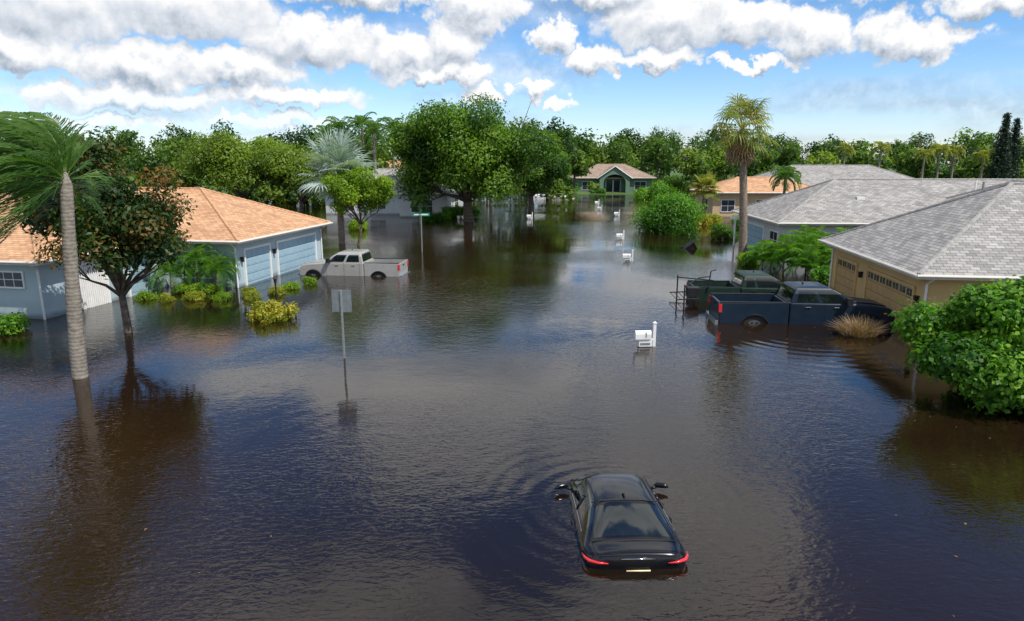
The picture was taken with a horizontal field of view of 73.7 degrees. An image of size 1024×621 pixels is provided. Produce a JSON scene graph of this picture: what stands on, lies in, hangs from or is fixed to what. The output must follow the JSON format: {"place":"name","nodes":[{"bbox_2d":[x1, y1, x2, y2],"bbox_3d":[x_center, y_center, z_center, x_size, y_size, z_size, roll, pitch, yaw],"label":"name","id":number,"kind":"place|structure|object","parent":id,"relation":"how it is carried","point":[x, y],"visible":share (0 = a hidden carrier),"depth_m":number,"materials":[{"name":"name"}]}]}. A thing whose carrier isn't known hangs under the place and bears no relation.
{"place":"outdoors","nodes":[
{"label":"outdoors","id":0,"kind":"place"},
{"bbox_2d":[0,194,1023,620],"bbox_3d":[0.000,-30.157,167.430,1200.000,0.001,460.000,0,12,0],"label":"flood water","id":1,"kind":"structure","parent":0,"point":[424,446],"depth_m":15.72,"materials":[{"name":"liquid"}]},
{"bbox_2d":[555,473,688,570],"bbox_3d":[2.000,3.862,13.441,2.280,1.490,4.822,0,9,-1],"label":"flooded black sedan","id":2,"kind":"object","parent":1,"relation":"in","point":[621,521],"visible":0.73,"depth_m":11.77,"materials":[{"name":"paint"}]},
{"bbox_2d":[0,0,1023,163],"label":"sky","id":3,"kind":"structure","parent":0,"point":[884,71],"materials":[{"name":"blue"}]},
{"bbox_2d":[111,164,978,194],"bbox_3d":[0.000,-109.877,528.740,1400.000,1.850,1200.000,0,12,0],"label":"ground","id":4,"kind":"structure","parent":0,"point":[671,175],"depth_m":153.76,"materials":[{"name":"green plant"}]},
{"bbox_2d":[0,312,31,335],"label":"garden shrub","id":5,"kind":"object","parent":4,"relation":"on","point":[13,323],"visible":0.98,"depth_m":25.99,"materials":[{"name":"green plant"}]},
{"bbox_2d":[0,111,117,379],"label":"palm tree","id":6,"kind":"object","parent":4,"relation":"on","point":[37,150],"visible":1,"depth_m":19.68,"materials":[{"name":"green plant"}]},
{"bbox_2d":[0,253,169,318],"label":"walls","id":7,"kind":"structure","parent":4,"relation":"on","point":[27,301],"depth_m":28.67,"materials":[{"name":"blue paint"}]},
{"bbox_2d":[0,270,25,288],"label":"window","id":8,"kind":"structure","parent":7,"relation":"attached to","point":[13,279],"depth_m":28.44,"materials":[{"name":"white paint"}]},
{"bbox_2d":[30,266,45,319],"bbox_3d":[-19.535,-0.515,28.156,0.090,2.914,0.468,0,12,1],"label":"downspout","id":9,"kind":"object","parent":7,"relation":"attached to","point":[40,291],"visible":0.84,"depth_m":28.27,"materials":[{"name":"white paint"}]},
{"bbox_2d":[78,259,111,309],"bbox_3d":[-19.040,-0.942,30.829,0.130,2.600,2.200,2,13,10],"label":"garage door","id":10,"kind":"structure","parent":7,"relation":"attached to","point":[93,294],"depth_m":30.94,"materials":[{"name":"white paint"}]},
{"bbox_2d":[125,257,159,296],"bbox_3d":[-18.462,-1.595,34.220,0.090,2.620,2.240,2,13,10],"label":"entry door","id":11,"kind":"structure","parent":7,"relation":"attached to","point":[137,287],"depth_m":34.13,"materials":[{"name":"paint"}]},
{"bbox_2d":[11,126,197,332],"bbox_3d":[-15.165,-2.553,25.833,6.420,8.522,5.050,0,12,0],"label":"magnolia tree","id":12,"kind":"object","parent":4,"relation":"on","point":[138,228],"visible":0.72,"depth_m":24.68,"materials":[{"name":"green plant"}]},
{"bbox_2d":[131,290,158,300],"bbox_3d":[-17.568,-0.447,32.746,1.192,1.114,0.994,0,12,0],"label":"clipped mound shrub","id":13,"kind":"object","parent":4,"relation":"on","point":[144,295],"visible":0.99,"depth_m":32.57,"materials":[{"name":"green plant"}]},
{"bbox_2d":[158,292,176,302],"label":"clipped mound shrub","id":14,"kind":"object","parent":4,"relation":"on","point":[165,297],"visible":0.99,"depth_m":32.13,"materials":[{"name":"yellow plant"}]},
{"bbox_2d":[145,256,198,294],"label":"pygmy palm","id":15,"kind":"object","parent":4,"relation":"on","point":[168,268],"visible":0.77,"depth_m":34.04,"materials":[{"name":"green plant"}]},
{"bbox_2d":[182,289,205,301],"bbox_3d":[-15.200,-0.419,32.605,1.138,1.120,1.011,-5,14,-23],"label":"clipped mound shrub","id":16,"kind":"object","parent":4,"relation":"on","point":[196,295],"visible":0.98,"depth_m":32.48,"materials":[{"name":"yellow plant"}]},
{"bbox_2d":[173,243,219,283],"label":"pygmy palm","id":17,"kind":"object","parent":4,"relation":"on","point":[195,253],"visible":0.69,"depth_m":34.54,"materials":[{"name":"green plant"}]},
{"bbox_2d":[171,281,221,293],"bbox_3d":[-15.888,-0.876,34.501,2.498,1.214,1.482,0,12,0],"label":"variegated ground cover","id":18,"kind":"object","parent":4,"relation":"on","point":[191,287],"visible":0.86,"depth_m":34.15,"materials":[{"name":"green plant"}]},
{"bbox_2d":[194,250,240,290],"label":"pygmy palm","id":19,"kind":"object","parent":4,"relation":"on","point":[214,264],"visible":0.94,"depth_m":34.49,"materials":[{"name":"green plant"}]},
{"bbox_2d":[210,291,232,301],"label":"clipped mound shrub","id":20,"kind":"object","parent":4,"relation":"on","point":[221,295],"visible":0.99,"depth_m":32.41,"materials":[{"name":"green plant"}]},
{"bbox_2d":[171,128,307,197],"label":"broad shade tree","id":21,"kind":"object","parent":4,"relation":"on","point":[226,160],"visible":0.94,"depth_m":86.53,"materials":[{"name":"green plant"}]},
{"bbox_2d":[171,227,321,286],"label":"walls","id":22,"kind":"structure","parent":4,"relation":"on","point":[222,248],"depth_m":36.03,"materials":[{"name":"blue paint"}]},
{"bbox_2d":[180,251,214,278],"bbox_3d":[-16.532,-2.402,35.841,1.840,1.440,0.078,2,13,10],"label":"window","id":23,"kind":"structure","parent":22,"relation":"attached to","point":[201,264],"depth_m":35.88,"materials":[{"name":"glass"}]},
{"bbox_2d":[242,243,272,284],"bbox_3d":[-13.921,-2.296,37.523,0.090,2.570,2.740,2,13,10],"label":"garage door","id":24,"kind":"structure","parent":22,"relation":"attached to","point":[258,263],"depth_m":37.41,"materials":[{"name":"blue paint"}]},
{"bbox_2d":[275,232,317,274],"bbox_3d":[-13.138,-3.269,41.950,0.090,2.570,5.040,2,13,10],"label":"garage door","id":25,"kind":"structure","parent":22,"relation":"attached to","point":[293,253],"depth_m":41.57,"materials":[{"name":"blue paint"}]},
{"bbox_2d":[242,289,261,300],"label":"clipped mound shrub","id":26,"kind":"object","parent":4,"relation":"on","point":[252,295],"visible":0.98,"depth_m":32.64,"materials":[{"name":"yellow plant"}]},
{"bbox_2d":[245,298,299,323],"bbox_3d":[-10.067,0.278,28.635,2.240,1.487,2.016,0,12,0],"label":"flowering bush","id":27,"kind":"object","parent":4,"relation":"on","point":[266,311],"visible":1,"depth_m":28.36,"materials":[{"name":"yellow plant"}]},
{"bbox_2d":[267,286,286,294],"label":"clipped mound shrub","id":28,"kind":"object","parent":4,"relation":"on","point":[280,291],"visible":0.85,"depth_m":33.85,"materials":[{"name":"yellow plant"}]},
{"bbox_2d":[279,281,300,289],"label":"clipped mound shrub","id":29,"kind":"object","parent":4,"relation":"on","point":[292,285],"visible":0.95,"depth_m":35.26,"materials":[{"name":"green plant"}]},
{"bbox_2d":[261,147,335,210],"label":"broad shade tree","id":30,"kind":"object","parent":4,"relation":"on","point":[284,175],"visible":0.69,"depth_m":86.41,"materials":[{"name":"green plant"}]},
{"bbox_2d":[322,116,355,141],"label":"royal palm","id":31,"kind":"object","parent":4,"relation":"on","point":[338,125],"visible":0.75,"depth_m":100.14,"materials":[{"name":"green plant"}]},
{"bbox_2d":[298,126,380,243],"bbox_3d":[-13.496,-9.378,53.734,6.641,9.841,6.894,-3,13,-13],"label":"silver fan palm","id":32,"kind":"object","parent":4,"relation":"on","point":[336,152],"visible":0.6,"depth_m":52.30,"materials":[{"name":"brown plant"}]},
{"bbox_2d":[331,289,351,357],"bbox_3d":[-5.640,0.900,22.822,0.670,3.240,0.063,1,12,6],"label":"road sign","id":33,"kind":"object","parent":4,"relation":"on","point":[341,301],"visible":0.99,"depth_m":22.59,"materials":[{"name":"metal"}]},
{"bbox_2d":[0,119,689,205],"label":"distant trees","id":34,"kind":"object","parent":4,"relation":"on","point":[162,152],"visible":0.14,"depth_m":143.60,"materials":[{"name":"green plant"}]},
{"bbox_2d":[298,249,409,276],"bbox_3d":[-9.312,-2.618,40.238,6.242,2.034,2.480,1,12,6],"label":"silver pickup truck","id":35,"kind":"object","parent":4,"relation":"on","point":[354,262],"visible":0.83,"depth_m":39.32,"materials":[{"name":"paint"}]},
{"bbox_2d":[319,165,396,245],"bbox_3d":[-11.612,-7.676,52.633,5.618,7.004,4.586,0,12,0],"label":"young shade tree","id":36,"kind":"object","parent":4,"relation":"on","point":[348,195],"visible":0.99,"depth_m":51.46,"materials":[{"name":"green plant"}]},
{"bbox_2d":[347,219,368,229],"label":"garden shrub","id":37,"kind":"object","parent":4,"relation":"on","point":[353,224],"visible":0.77,"depth_m":65.23,"materials":[{"name":"green plant"}]},
{"bbox_2d":[344,112,376,167],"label":"royal palm","id":38,"kind":"object","parent":4,"relation":"on","point":[357,120],"visible":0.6,"depth_m":102.25,"materials":[{"name":"green plant"}]},
{"bbox_2d":[355,118,390,169],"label":"royal palm","id":39,"kind":"object","parent":4,"relation":"on","point":[372,125],"visible":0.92,"depth_m":99.39,"materials":[{"name":"green plant"}]},
{"bbox_2d":[377,116,402,167],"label":"royal palm","id":40,"kind":"object","parent":4,"relation":"on","point":[391,122],"visible":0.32,"depth_m":104.17,"materials":[{"name":"green plant"}]},
{"bbox_2d":[325,193,462,214],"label":"walls","id":41,"kind":"structure","parent":4,"relation":"on","point":[392,207],"depth_m":83.82,"materials":[{"name":"paint"}]},
{"bbox_2d":[409,194,431,223],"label":"palm","id":42,"kind":"object","parent":4,"relation":"on","point":[420,198],"visible":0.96,"depth_m":70.95,"materials":[{"name":"green plant"}]},
{"bbox_2d":[399,195,452,216],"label":"walls","id":43,"kind":"structure","parent":4,"relation":"on","point":[438,204],"depth_m":79.62,"materials":[{"name":"paint"}]},
{"bbox_2d":[411,199,432,212],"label":"window","id":44,"kind":"structure","parent":43,"relation":"attached to","point":[430,206],"depth_m":79.62,"materials":[{"name":"glass"}]},
{"bbox_2d":[415,210,451,220],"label":"garden shrub","id":45,"kind":"object","parent":4,"relation":"on","point":[436,216],"visible":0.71,"depth_m":75.11,"materials":[{"name":"green plant"}]},
{"bbox_2d":[441,205,481,217],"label":"garden shrub","id":46,"kind":"object","parent":4,"relation":"on","point":[456,210],"visible":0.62,"depth_m":79.02,"materials":[{"name":"green plant"}]},
{"bbox_2d":[381,92,564,222],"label":"oak tree","id":47,"kind":"object","parent":4,"relation":"on","point":[452,147],"visible":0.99,"depth_m":69.46,"materials":[{"name":"green plant"}]},
{"bbox_2d":[518,130,571,212],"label":"oak tree","id":48,"kind":"object","parent":4,"relation":"on","point":[558,169],"visible":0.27,"depth_m":85.10,"materials":[{"name":"green plant"}]},
{"bbox_2d":[572,179,651,191],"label":"walls","id":49,"kind":"structure","parent":4,"relation":"on","point":[632,183],"depth_m":137.81,"materials":[{"name":"green paint"}]},
{"bbox_2d":[570,164,654,177],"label":"roof","id":50,"kind":"structure","parent":49,"relation":"on","point":[596,171],"depth_m":138.79,"materials":[{"name":"brown"}]},
{"bbox_2d":[605,180,620,191],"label":"front door","id":51,"kind":"structure","parent":49,"relation":"attached to","point":[612,185],"depth_m":137.85,"materials":[{"name":"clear glass"}]},
{"bbox_2d":[598,167,629,192],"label":"portico","id":52,"kind":"structure","parent":4,"relation":"on","point":[613,171],"depth_m":135.39,"materials":[{"name":"green paint"}]},
{"bbox_2d":[634,321,656,346],"bbox_3d":[4.757,1.264,24.429,0.777,1.800,0.288,-1,12,-4],"label":"mailbox","id":53,"kind":"object","parent":4,"relation":"on","point":[644,338],"visible":0.98,"depth_m":24.29,"materials":[{"name":"white paint"}]},
{"bbox_2d":[631,179,681,199],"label":"hedge","id":54,"kind":"object","parent":4,"relation":"on","point":[655,188],"visible":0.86,"depth_m":115.31,"materials":[{"name":"green plant"}]},
{"bbox_2d":[629,191,708,235],"bbox_3d":[14.474,-8.813,62.973,7.320,4.556,6.618,0,12,0],"label":"rounded ficus shrub","id":55,"kind":"object","parent":4,"relation":"on","point":[672,214],"visible":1,"depth_m":61.77,"materials":[{"name":"green plant"}]},
{"bbox_2d":[650,174,688,196],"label":"hedge","id":56,"kind":"object","parent":4,"relation":"on","point":[676,182],"visible":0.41,"depth_m":124.41,"materials":[{"name":"green plant"}]},
{"bbox_2d":[360,116,1023,199],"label":"distant trees","id":57,"kind":"object","parent":4,"relation":"on","point":[703,159],"visible":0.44,"depth_m":125.73,"materials":[{"name":"green plant"}]},
{"bbox_2d":[687,170,722,212],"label":"fan palm","id":58,"kind":"object","parent":4,"relation":"on","point":[706,181],"visible":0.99,"depth_m":74.21,"materials":[{"name":"green plant"}]},
{"bbox_2d":[692,212,722,224],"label":"garden shrub","id":59,"kind":"object","parent":4,"relation":"on","point":[713,219],"visible":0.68,"depth_m":70.05,"materials":[{"name":"yellow plant"}]},
{"bbox_2d":[708,222,738,238],"bbox_3d":[17.951,-6.495,57.903,2.678,2.060,2.107,0,12,0],"label":"garden shrub","id":60,"kind":"object","parent":4,"relation":"on","point":[725,231],"visible":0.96,"depth_m":57.49,"materials":[{"name":"green plant"}]},
{"bbox_2d":[686,270,782,300],"bbox_3d":[11.558,-0.929,33.021,5.998,2.034,2.480,1,12,3],"label":"green pickup truck","id":61,"kind":"object","parent":4,"relation":"on","point":[751,281],"visible":0.24,"depth_m":32.10,"materials":[{"name":"paint"}]},
{"bbox_2d":[670,269,715,304],"bbox_3d":[8.595,-0.937,32.133,2.020,2.030,1.870,1,12,3],"label":"hitch lift rack","id":62,"kind":"object","parent":61,"relation":"attached to","point":[692,291],"visible":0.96,"depth_m":31.75,"materials":[{"name":"black metal"}]},
{"bbox_2d":[695,194,781,217],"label":"walls","id":63,"kind":"structure","parent":4,"relation":"on","point":[714,204],"depth_m":79.16,"materials":[{"name":"beige paint"}]},
{"bbox_2d":[720,200,734,211],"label":"window","id":64,"kind":"structure","parent":63,"relation":"attached to","point":[727,205],"depth_m":79.21,"materials":[{"name":"glass"}]},
{"bbox_2d":[689,189,787,193],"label":"fascia","id":65,"kind":"structure","parent":63,"relation":"attached to","point":[748,192],"depth_m":78.41,"materials":[{"name":"paint"}]},
{"bbox_2d":[693,177,807,191],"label":"roof","id":66,"kind":"structure","parent":63,"relation":"on","point":[758,184],"depth_m":80.22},
{"bbox_2d":[711,93,780,255],"bbox_3d":[15.517,-8.752,46.491,4.799,11.741,4.724,0,12,0],"label":"tall fan palm","id":67,"kind":"object","parent":4,"relation":"on","point":[742,148],"visible":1,"depth_m":45.44,"materials":[{"name":"green plant"}]},
{"bbox_2d":[735,251,759,265],"bbox_3d":[15.264,-3.123,43.835,1.866,1.489,1.737,0,12,0],"label":"garden shrub","id":68,"kind":"object","parent":4,"relation":"on","point":[750,262],"visible":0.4,"depth_m":43.42,"materials":[{"name":"green plant"}]},
{"bbox_2d":[741,240,787,271],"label":"areca palm","id":69,"kind":"object","parent":4,"relation":"on","point":[758,249],"visible":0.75,"depth_m":41.54,"materials":[{"name":"green plant"}]},
{"bbox_2d":[757,233,811,274],"bbox_3d":[16.267,-3.125,40.991,3.116,3.099,3.368,0,12,0],"label":"areca palm","id":70,"kind":"object","parent":4,"relation":"on","point":[781,249],"visible":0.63,"depth_m":40.39,"materials":[{"name":"green plant"}]},
{"bbox_2d":[769,165,801,193],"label":"palm","id":71,"kind":"object","parent":4,"relation":"on","point":[786,174],"visible":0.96,"depth_m":73.05,"materials":[{"name":"green plant"}]},
{"bbox_2d":[705,281,895,324],"bbox_3d":[12.016,-0.142,28.594,7.283,2.156,2.480,1,12,4],"label":"navy pickup truck","id":72,"kind":"object","parent":4,"relation":"on","point":[797,302],"visible":0.83,"depth_m":27.71,"materials":[{"name":"paint"}]},
{"bbox_2d":[769,225,832,274],"bbox_3d":[17.414,-3.277,40.259,4.244,3.711,4.271,0,12,0],"label":"areca palm","id":73,"kind":"object","parent":4,"relation":"on","point":[811,240],"visible":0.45,"depth_m":39.65,"materials":[{"name":"green plant"}]},
{"bbox_2d":[747,217,858,261],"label":"walls","id":74,"kind":"structure","parent":4,"relation":"on","point":[783,229],"depth_m":44.41,"materials":[{"name":"paint"}]},
{"bbox_2d":[747,221,764,249],"bbox_3d":[17.903,-5.201,50.734,0.090,2.570,4.840,1,12,3],"label":"garage door","id":75,"kind":"structure","parent":74,"relation":"attached to","point":[755,231],"depth_m":50.40,"materials":[{"name":"blue paint"}]},
{"bbox_2d":[773,225,834,265],"bbox_3d":[17.981,-3.418,41.298,4.517,3.540,4.317,-12,17,-43],"label":"areca palm","id":76,"kind":"object","parent":4,"relation":"on","point":[814,229],"visible":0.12,"depth_m":40.64,"materials":[{"name":"green plant"}]},
{"bbox_2d":[781,241,831,276],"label":"areca palm","id":77,"kind":"object","parent":4,"relation":"on","point":[806,258],"visible":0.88,"depth_m":38.55,"materials":[{"name":"green plant"}]},
{"bbox_2d":[810,265,829,283],"bbox_3d":[17.001,-1.748,37.407,1.419,1.562,1.660,0,12,0],"label":"garden shrub","id":78,"kind":"object","parent":4,"relation":"on","point":[820,274],"visible":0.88,"depth_m":37.08,"materials":[{"name":"green plant"}]},
{"bbox_2d":[795,227,851,270],"bbox_3d":[18.544,-3.109,39.783,3.858,3.587,3.921,0,12,0],"label":"areca palm","id":79,"kind":"object","parent":4,"relation":"on","point":[825,247],"visible":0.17,"depth_m":39.30,"materials":[{"name":"green plant"}]},
{"bbox_2d":[834,142,855,164],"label":"distant palm","id":80,"kind":"object","parent":4,"relation":"on","point":[848,148],"visible":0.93,"depth_m":116.55,"materials":[{"name":"green plant"}]},
{"bbox_2d":[823,311,889,337],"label":"dry ornamental grass","id":81,"kind":"object","parent":4,"relation":"on","point":[863,329],"depth_m":25.78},
{"bbox_2d":[870,141,891,166],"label":"distant palm","id":82,"kind":"object","parent":4,"relation":"on","point":[881,145],"visible":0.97,"depth_m":112.79,"materials":[{"name":"green plant"}]},
{"bbox_2d":[830,248,1016,320],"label":"walls","id":83,"kind":"structure","parent":4,"relation":"on","point":[940,291],"depth_m":25.48,"materials":[{"name":"beige paint"}]},
{"bbox_2d":[833,255,858,296],"bbox_3d":[16.157,-1.287,33.167,0.090,2.470,2.840,2,13,7],"label":"garage door","id":84,"kind":"structure","parent":83,"relation":"attached to","point":[845,277],"depth_m":33.05,"materials":[{"name":"beige paint"}]},
{"bbox_2d":[863,267,916,328],"bbox_3d":[15.513,-0.223,28.325,0.090,2.470,4.840,2,13,7],"label":"garage door","id":85,"kind":"structure","parent":83,"relation":"attached to","point":[889,291],"depth_m":28.14,"materials":[{"name":"beige paint"}]},
{"bbox_2d":[912,148,936,177],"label":"distant palm","id":86,"kind":"object","parent":4,"relation":"on","point":[924,153],"visible":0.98,"depth_m":109.14,"materials":[{"name":"green plant"}]},
{"bbox_2d":[929,143,952,178],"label":"distant palm","id":87,"kind":"object","parent":4,"relation":"on","point":[940,147],"visible":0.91,"depth_m":109.80,"materials":[{"name":"green plant"}]},
{"bbox_2d":[944,145,966,178],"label":"distant palm","id":88,"kind":"object","parent":4,"relation":"on","point":[955,150],"visible":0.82,"depth_m":110.69,"materials":[{"name":"green plant"}]},
{"bbox_2d":[888,275,1023,414],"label":"sea grape shrub","id":89,"kind":"object","parent":4,"relation":"on","point":[972,342],"visible":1,"depth_m":17.88,"materials":[{"name":"green plant"}]},
{"bbox_2d":[970,149,993,178],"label":"distant palm","id":90,"kind":"object","parent":4,"relation":"on","point":[983,153],"visible":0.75,"depth_m":109.36,"materials":[{"name":"green plant"}]},
{"bbox_2d":[982,112,1016,178],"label":"norfolk pine","id":91,"kind":"object","parent":4,"relation":"on","point":[1001,150],"visible":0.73,"depth_m":97.92,"materials":[{"name":"green plant"}]},
{"bbox_2d":[996,117,1023,178],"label":"norfolk pine","id":92,"kind":"object","parent":4,"relation":"on","point":[1016,140],"visible":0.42,"depth_m":99.66,"materials":[{"name":"green plant"}]},
{"bbox_3d":[-23.803,-4.942,41.806,22.000,0.020,11.000,2,13,10],"label":"soffit","id":93,"kind":"object","parent":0,"visible":0},
{"bbox_2d":[186,222,332,244],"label":"fascia","id":94,"kind":"structure","parent":93,"relation":"on","point":[256,238],"depth_m":36.29,"materials":[{"name":"paint"}]},
{"bbox_2d":[134,189,327,240],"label":"roof","id":95,"kind":"structure","parent":94,"relation":"on","point":[244,219],"depth_m":38.67,"materials":[{"name":"tile"}]},
{"bbox_2d":[128,187,330,240],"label":"ridge caps","id":96,"kind":"object","parent":95,"relation":"attached to","point":[219,214],"visible":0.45,"depth_m":40.51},
{"bbox_3d":[-23.867,-3.559,35.419,12.100,0.020,14.300,2,13,10],"label":"soffit","id":97,"kind":"object","parent":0,"visible":0},
{"bbox_2d":[0,248,118,265],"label":"fascia","id":98,"kind":"structure","parent":97,"relation":"on","point":[25,263],"depth_m":27.59,"materials":[{"name":"paint"}]},
{"bbox_2d":[0,195,115,260],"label":"roof","id":99,"kind":"structure","parent":98,"relation":"on","point":[16,245],"depth_m":28.95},
{"bbox_3d":[22.765,-2.139,29.055,15.000,0.020,11.300,2,13,7],"label":"soffit","id":100,"kind":"object","parent":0,"visible":0},
{"bbox_2d":[818,239,1021,280],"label":"fascia","id":101,"kind":"structure","parent":100,"relation":"on","point":[924,276],"depth_m":24.45,"materials":[{"name":"paint"}]},
{"bbox_2d":[822,184,1023,275],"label":"roof","id":102,"kind":"structure","parent":101,"relation":"on","point":[989,241],"depth_m":27.02,"materials":[{"name":"grey"}]},
{"bbox_2d":[821,182,1023,274],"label":"ridge caps","id":103,"kind":"object","parent":102,"relation":"attached to","point":[1008,185],"visible":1,"depth_m":28.07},
{"bbox_3d":[30.869,-6.521,48.518,27.000,0.020,11.000,1,12,3],"label":"soffit","id":104,"kind":"object","parent":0,"visible":0},
{"bbox_2d":[731,210,869,225],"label":"fascia","id":105,"kind":"structure","parent":104,"relation":"on","point":[814,224],"depth_m":43.65,"materials":[{"name":"paint"}]},
{"bbox_2d":[734,180,1023,222],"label":"roof","id":106,"kind":"structure","parent":105,"relation":"on","point":[836,201],"depth_m":46.33,"materials":[{"name":"grey"}]},
{"bbox_2d":[733,178,1023,222],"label":"ridge caps","id":107,"kind":"object","parent":106,"relation":"attached to","point":[808,199],"visible":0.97,"depth_m":47.96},
{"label":"soffit","id":108,"kind":"object","parent":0,"visible":0},
{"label":"fascia","id":109,"kind":"object","parent":108,"relation":"on","visible":0},
{"bbox_2d":[366,169,460,191],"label":"roof","id":110,"kind":"structure","parent":109,"relation":"on","point":[385,172],"depth_m":86.71,"materials":[{"name":"grey"}]},
{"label":"walls","id":111,"kind":"object","parent":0,"visible":0},
{"bbox_2d":[754,165,909,184],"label":"roof","id":112,"kind":"structure","parent":111,"relation":"on","point":[813,174],"depth_m":94.32,"materials":[{"name":"grey"}]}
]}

